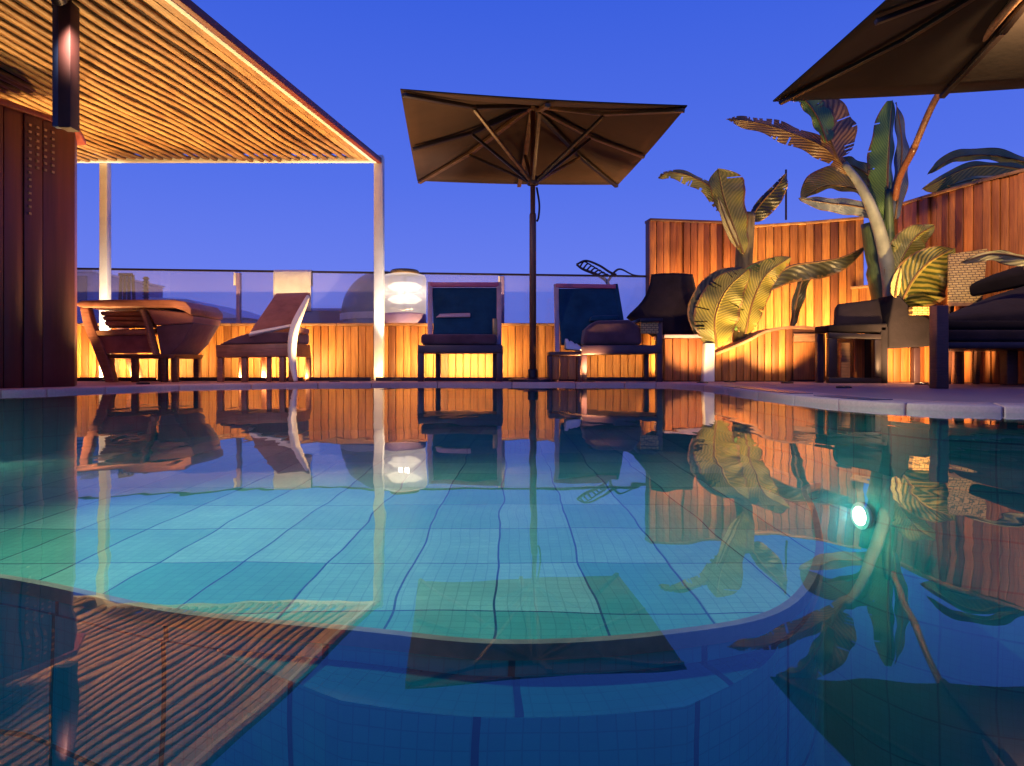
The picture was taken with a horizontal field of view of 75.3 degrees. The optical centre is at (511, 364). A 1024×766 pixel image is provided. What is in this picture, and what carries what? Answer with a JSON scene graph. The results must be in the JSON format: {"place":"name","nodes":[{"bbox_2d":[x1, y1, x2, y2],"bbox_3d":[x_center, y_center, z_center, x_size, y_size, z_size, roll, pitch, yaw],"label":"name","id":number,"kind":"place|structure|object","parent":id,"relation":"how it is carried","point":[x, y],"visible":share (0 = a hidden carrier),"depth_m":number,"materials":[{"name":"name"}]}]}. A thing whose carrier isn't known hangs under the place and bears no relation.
{"place":"outdoors","nodes":[
{"label":"outdoors","id":0,"kind":"place"},
{"bbox_2d":[77,270,164,322],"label":"neighbour building","id":1,"kind":"structure","parent":0,"point":[87,284],"depth_m":15.13,"materials":[{"name":"white paint"}]},
{"bbox_2d":[77,276,86,300],"bbox_3d":[-9.739,-1.725,14.995,0.279,0.579,0.050,0,0,0],"label":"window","id":2,"kind":"structure","parent":1,"relation":"in","point":[81,280],"depth_m":14.97,"materials":[{"name":"glass"}]},
{"bbox_2d":[142,277,149,299],"bbox_3d":[-7.941,7.173,14.400,0.140,18.173,0.140,0,0,0],"label":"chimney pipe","id":3,"kind":"object","parent":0,"point":[145,288],"visible":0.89,"depth_m":14.36,"materials":[{"name":"metal"}]},
{"bbox_2d":[149,297,259,322],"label":"hill","id":4,"kind":"structure","parent":0,"point":[229,314],"depth_m":14.04,"materials":[{"name":"blue paint"}]},
{"bbox_2d":[301,308,342,322],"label":"neighbour building","id":5,"kind":"structure","parent":0,"point":[322,315],"depth_m":16.00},
{"bbox_2d":[0,450,815,638],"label":"shallow ledge","id":6,"kind":"object","parent":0,"point":[522,545],"visible":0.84,"depth_m":2.33,"materials":[{"name":"teal tile"}]},
{"bbox_2d":[0,482,823,659],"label":"ledge nosing","id":7,"kind":"object","parent":6,"relation":"on","point":[794,605],"visible":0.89,"depth_m":1.54,"materials":[{"name":"teal tile"}]},
{"bbox_2d":[0,490,818,676],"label":"step riser","id":8,"kind":"object","parent":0,"point":[521,668],"visible":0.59,"depth_m":1.53,"materials":[{"name":"blue tile"}]},
{"bbox_2d":[0,498,823,765],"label":"deep riser","id":9,"kind":"object","parent":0,"point":[74,693],"visible":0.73,"depth_m":1.58,"materials":[{"name":"blue tile"}]},
{"bbox_2d":[0,498,823,717],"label":"pool step","id":10,"kind":"object","parent":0,"point":[658,688],"visible":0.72,"depth_m":1.41,"materials":[{"name":"tile"}]},
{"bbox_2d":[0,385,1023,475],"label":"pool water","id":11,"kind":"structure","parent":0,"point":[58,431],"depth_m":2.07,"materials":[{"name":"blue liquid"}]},
{"bbox_2d":[37,380,1023,402],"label":"deck","id":12,"kind":"structure","parent":0,"point":[982,392],"depth_m":4.80,"materials":[{"name":"stone"}]},
{"bbox_2d":[0,98,85,387],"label":"cabin wall","id":13,"kind":"structure","parent":12,"relation":"on","point":[38,249],"depth_m":4.92,"materials":[{"name":"brown wood"}]},
{"bbox_2d":[77,377,157,380],"bbox_3d":[-4.375,0.150,7.015,1.250,0.040,0.050,0,0,0],"label":"led strip","id":14,"kind":"object","parent":12,"relation":"on","point":[119,378],"visible":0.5,"depth_m":6.99,"materials":[{"name":"metal"}]},
{"bbox_2d":[77,300,222,381],"bbox_3d":[-3.695,-0.233,6.820,1.138,0.806,0.720,0,0,0],"label":"lounge armchair","id":15,"kind":"object","parent":12,"relation":"on","point":[185,330],"visible":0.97,"depth_m":6.53,"materials":[{"name":"brown wood"}]},
{"bbox_2d":[0,0,384,380],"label":"pergola","id":16,"kind":"object","parent":12,"relation":"on","point":[168,81],"visible":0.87,"depth_m":5.52,"materials":[{"name":"beige paint"}]},
{"bbox_2d":[51,0,66,5],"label":"pergola spotlight","id":17,"kind":"object","parent":16,"relation":"attached to","point":[58,2],"visible":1,"depth_m":3.76,"materials":[{"name":"metal"}]},
{"bbox_2d":[52,0,79,131],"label":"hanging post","id":18,"kind":"object","parent":16,"relation":"hanging from","point":[65,67],"visible":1,"depth_m":4.02,"materials":[{"name":"black metal"}]},
{"bbox_2d":[179,377,231,380],"bbox_3d":[-3.250,0.150,7.055,0.600,0.040,0.050,0,0,0],"label":"led strip","id":19,"kind":"object","parent":12,"relation":"on","point":[201,378],"visible":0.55,"depth_m":7.03,"materials":[{"name":"metal"}]},
{"bbox_2d":[216,293,310,381],"bbox_3d":[-2.520,-0.304,6.842,0.842,0.949,0.689,0,0,0],"label":"sun lounger","id":20,"kind":"object","parent":12,"relation":"on","point":[278,331],"visible":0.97,"depth_m":6.61,"materials":[{"name":"brown fabric"}]},
{"bbox_2d":[232,377,304,380],"bbox_3d":[-2.575,0.150,7.015,0.750,0.040,0.050,0,0,0],"label":"led strip","id":21,"kind":"object","parent":12,"relation":"on","point":[261,379],"visible":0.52,"depth_m":6.99,"materials":[{"name":"metal"}]},
{"bbox_2d":[310,377,371,380],"bbox_3d":[-1.825,0.150,7.075,0.650,0.040,0.050,0,0,0],"label":"led strip","id":22,"kind":"object","parent":12,"relation":"on","point":[340,378],"visible":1,"depth_m":7.05,"materials":[{"name":"metal"}]},
{"bbox_2d":[340,271,389,322],"bbox_3d":[-1.651,-0.517,8.500,1.076,1.374,1.076,0,0,0],"label":"domed pod","id":23,"kind":"object","parent":12,"relation":"on","point":[358,304],"visible":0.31,"depth_m":8.07,"materials":[{"name":"white paint"}]},
{"bbox_2d":[77,323,654,379],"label":"planter wall","id":24,"kind":"structure","parent":12,"relation":"on","point":[341,349],"depth_m":7.58,"materials":[{"name":"brown wood"}]},
{"bbox_2d":[77,268,645,322],"bbox_3d":[-1.897,-0.820,7.895,7.406,0.685,0.070,0,0,0],"label":"glass railing","id":25,"kind":"object","parent":24,"relation":"on","point":[237,280],"visible":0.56,"depth_m":7.88,"materials":[{"name":"glass"}]},
{"bbox_2d":[273,270,312,310],"bbox_3d":[-2.605,-0.885,7.896,0.450,0.491,0.078,0,0,0],"label":"towel","id":26,"kind":"object","parent":25,"relation":"hanging from","point":[292,281],"visible":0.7,"depth_m":7.87,"materials":[{"name":"white fabric"}]},
{"bbox_2d":[385,268,425,322],"bbox_3d":[-1.251,-0.792,7.740,0.500,0.629,0.500,0,0,0],"label":"lantern","id":27,"kind":"object","parent":24,"relation":"on","point":[405,295],"visible":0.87,"depth_m":7.52,"materials":[{"name":"white glass"}]},
{"bbox_2d":[375,377,417,380],"bbox_3d":[-1.225,0.150,7.075,0.450,0.040,0.050,0,0,0],"label":"led strip","id":28,"kind":"object","parent":12,"relation":"on","point":[396,378],"visible":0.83,"depth_m":7.05,"materials":[{"name":"metal"}]},
{"bbox_2d":[418,282,502,381],"bbox_3d":[-0.514,-0.362,6.875,0.842,1.065,0.629,0,0,0],"label":"armchair","id":29,"kind":"object","parent":12,"relation":"on","point":[464,320],"visible":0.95,"depth_m":6.92,"materials":[{"name":"fabric"}]},
{"bbox_2d":[424,377,496,380],"bbox_3d":[-0.550,0.150,7.015,0.800,0.040,0.050,0,0,0],"label":"led strip","id":30,"kind":"object","parent":12,"relation":"on","point":[460,378],"visible":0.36,"depth_m":6.99,"materials":[{"name":"metal"}]},
{"bbox_2d":[0,382,1023,413],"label":"pool coping","id":31,"kind":"object","parent":12,"relation":"on","point":[985,407],"visible":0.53,"depth_m":4.63,"materials":[{"name":"stone"}]},
{"bbox_2d":[724,386,892,399],"bbox_3d":[1.688,0.163,4.109,0.207,0.004,2.074,0,0,0],"label":"drain channel","id":32,"kind":"object","parent":31,"relation":"on","point":[796,392],"visible":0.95,"depth_m":3.80,"materials":[{"name":"grey metal"}]},
{"bbox_2d":[503,377,546,380],"bbox_3d":[0.150,0.150,7.075,0.500,0.040,0.050,0,0,0],"label":"led strip","id":33,"kind":"object","parent":12,"relation":"on","point":[506,378],"visible":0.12,"depth_m":7.05,"materials":[{"name":"plastic"}]},
{"bbox_2d":[400,89,686,381],"bbox_3d":[0.193,-1.235,6.587,2.380,2.810,2.550,0,0,-5],"label":"parasol","id":34,"kind":"object","parent":12,"relation":"on","point":[532,143],"visible":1,"depth_m":6.58,"materials":[{"name":"fabric"}]},
{"bbox_2d":[547,352,580,381],"bbox_3d":[0.514,0.021,6.600,0.317,0.299,0.360,0,0,0],"label":"side table","id":35,"kind":"object","parent":12,"relation":"on","point":[570,365],"visible":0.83,"depth_m":6.45,"materials":[{"name":"brown wood"}]},
{"bbox_2d":[564,339,580,350],"bbox_3d":[0.601,-0.200,6.560,0.152,0.121,0.239,0,0,0],"label":"towel","id":36,"kind":"object","parent":35,"relation":"on","point":[570,345],"visible":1,"depth_m":6.48,"materials":[{"name":"fabric"}]},
{"bbox_2d":[576,260,634,283],"bbox_3d":[1.217,-0.957,8.100,0.876,0.658,0.060,0,0,0],"label":"dry branch","id":37,"kind":"object","parent":12,"relation":"on","point":[605,280],"visible":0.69,"depth_m":8.09,"materials":[{"name":"black plant"}]},
{"bbox_2d":[559,377,655,380],"bbox_3d":[1.075,0.150,7.075,1.150,0.040,0.050,0,0,0],"label":"led strip","id":38,"kind":"object","parent":12,"relation":"on","point":[618,378],"visible":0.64,"depth_m":7.05,"materials":[{"name":"plastic"}]},
{"bbox_2d":[554,283,662,381],"bbox_3d":[0.963,-0.352,6.835,1.038,1.044,0.671,0,0,0],"label":"chaise","id":39,"kind":"object","parent":12,"relation":"on","point":[589,319],"visible":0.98,"depth_m":6.85,"materials":[{"name":"blue fabric"}]},
{"bbox_2d":[626,273,702,380],"bbox_3d":[1.654,-0.424,7.120,0.823,1.188,0.680,0,0,0],"label":"back seat","id":40,"kind":"object","parent":12,"relation":"on","point":[667,297],"visible":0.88,"depth_m":7.12,"materials":[{"name":"grey fabric"}]},
{"bbox_2d":[645,218,735,348],"bbox_3d":[2.219,-0.773,7.939,1.257,1.886,0.180,0,0,-9],"label":"wooden screen","id":41,"kind":"object","parent":12,"relation":"on","point":[700,250],"visible":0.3,"depth_m":7.84,"materials":[{"name":"brown wood"}]},
{"bbox_2d":[701,343,714,381],"bbox_3d":[1.996,-0.029,6.810,0.115,0.398,0.179,0,0,0],"label":"plant pot","id":42,"kind":"object","parent":12,"relation":"on","point":[708,364],"visible":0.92,"depth_m":6.72,"materials":[{"name":"white ceramic"}]},
{"bbox_2d":[714,326,825,381],"bbox_3d":[2.647,-0.116,6.947,1.136,0.571,0.345,0,0,0],"label":"planter box","id":43,"kind":"object","parent":12,"relation":"on","point":[783,354],"visible":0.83,"depth_m":6.80,"materials":[{"name":"brown wood"}]},
{"bbox_2d":[658,168,863,346],"bbox_3d":[2.605,-1.154,7.044,2.121,2.048,0.579,0,0,-9],"label":"banana plant","id":44,"kind":"object","parent":43,"relation":"in","point":[725,304],"visible":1,"depth_m":6.94,"materials":[{"name":"green plant"}]},
{"bbox_2d":[793,342,814,379],"bbox_3d":[3.021,-0.042,6.803,0.272,0.383,0.037,0,0,0],"label":"door","id":45,"kind":"structure","parent":43,"relation":"in","point":[803,352],"depth_m":6.80,"materials":[{"name":"brown wood"}]},
{"bbox_2d":[752,217,863,338],"bbox_3d":[3.475,-0.760,7.871,1.242,1.859,0.221,0,0,23],"label":"wooden screen","id":46,"kind":"object","parent":12,"relation":"on","point":[807,241],"visible":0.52,"depth_m":7.79,"materials":[{"name":"brown wood"}]},
{"bbox_2d":[836,386,851,387],"bbox_3d":[2.450,0.162,4.900,0.110,0.016,0.110,0,0,0],"label":"deck uplight","id":47,"kind":"object","parent":12,"relation":"in","point":[843,386],"visible":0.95,"depth_m":4.86,"materials":[{"name":"metal"}]},
{"bbox_2d":[851,285,870,333],"bbox_3d":[4.069,-0.364,7.474,0.180,1.069,0.424,0,0,-37],"label":"wooden screen","id":48,"kind":"object","parent":12,"relation":"on","point":[861,293],"visible":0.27,"depth_m":7.51,"materials":[{"name":"brown wood"}]},
{"bbox_2d":[815,295,928,382],"bbox_3d":[3.441,-0.241,6.277,1.019,0.822,0.434,0,0,0],"label":"sofa","id":49,"kind":"object","parent":12,"relation":"on","point":[884,324],"visible":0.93,"depth_m":6.16,"materials":[{"name":"fabric"}]},
{"bbox_2d":[837,339,928,381],"bbox_3d":[3.761,-0.065,6.667,0.836,0.470,0.386,0,0,0],"label":"planter box","id":50,"kind":"object","parent":12,"relation":"on","point":[899,364],"visible":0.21,"depth_m":6.48,"materials":[{"name":"brown wood"}]},
{"bbox_2d":[726,99,955,306],"bbox_3d":[3.103,-1.472,6.484,2.074,2.377,0.697,0,0,0],"label":"banana plant","id":51,"kind":"object","parent":50,"relation":"in","point":[908,267],"visible":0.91,"depth_m":6.41,"materials":[{"name":"green plant"}]},
{"bbox_2d":[773,0,1023,235],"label":"cantilever parasol","id":52,"kind":"object","parent":12,"relation":"on","point":[939,49],"visible":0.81,"depth_m":4.60,"materials":[{"name":"fabric"}]},
{"bbox_2d":[898,168,1023,383],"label":"wooden screen","id":53,"kind":"object","parent":12,"relation":"on","point":[986,213],"visible":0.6,"depth_m":6.10,"materials":[{"name":"brown wood"}]},
{"bbox_2d":[948,249,987,383],"bbox_3d":[4.031,-0.432,5.878,0.348,1.206,0.253,0,0,24],"label":"rattan panel","id":54,"kind":"object","parent":12,"relation":"on","point":[962,277],"visible":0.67,"depth_m":5.88,"materials":[{"name":"beige wicker"}]},
{"bbox_2d":[922,148,1023,192],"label":"banana plant","id":55,"kind":"object","parent":12,"relation":"on","point":[1004,159],"visible":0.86,"depth_m":6.52,"materials":[{"name":"green plant"}]},
{"bbox_2d":[929,266,1023,388],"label":"daybed","id":56,"kind":"object","parent":12,"relation":"on","point":[993,323],"visible":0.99,"depth_m":5.00,"materials":[{"name":"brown wood"}]},
{"bbox_2d":[960,250,1023,268],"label":"potted plant","id":57,"kind":"object","parent":12,"relation":"on","point":[1005,257],"visible":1,"depth_m":5.01,"materials":[{"name":"plant"}]},
{"bbox_2d":[77,0,1023,322],"label":"sky","id":58,"kind":"structure","parent":0,"point":[722,60],"materials":[{"name":"blue"}]},
{"bbox_2d":[824,743,848,765],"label":"pool floor","id":59,"kind":"structure","parent":0,"point":[831,758],"depth_m":3.21,"materials":[{"name":"blue tile"}]},
{"bbox_2d":[755,458,1023,765],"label":"pool wall","id":60,"kind":"structure","parent":0,"point":[924,619],"depth_m":2.85,"materials":[{"name":"tile"}]},
{"bbox_2d":[851,502,872,529],"bbox_3d":[1.619,0.700,3.079,0.032,0.124,0.124,0,0,-11],"label":"pool lamp","id":61,"kind":"object","parent":60,"relation":"attached to","point":[861,516],"visible":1,"depth_m":3.06,"materials":[{"name":"white glass"}]},
{"label":"ground","id":62,"kind":"structure","parent":0,"visible":0},
{"bbox_2d":[118,273,135,299],"bbox_3d":[-8.410,7.131,14.700,0.497,18.258,0.600,0,0,0],"label":"water tower frame","id":63,"kind":"object","parent":62,"relation":"on","point":[126,281],"visible":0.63,"depth_m":14.47,"materials":[{"name":"metal"}]}
]}

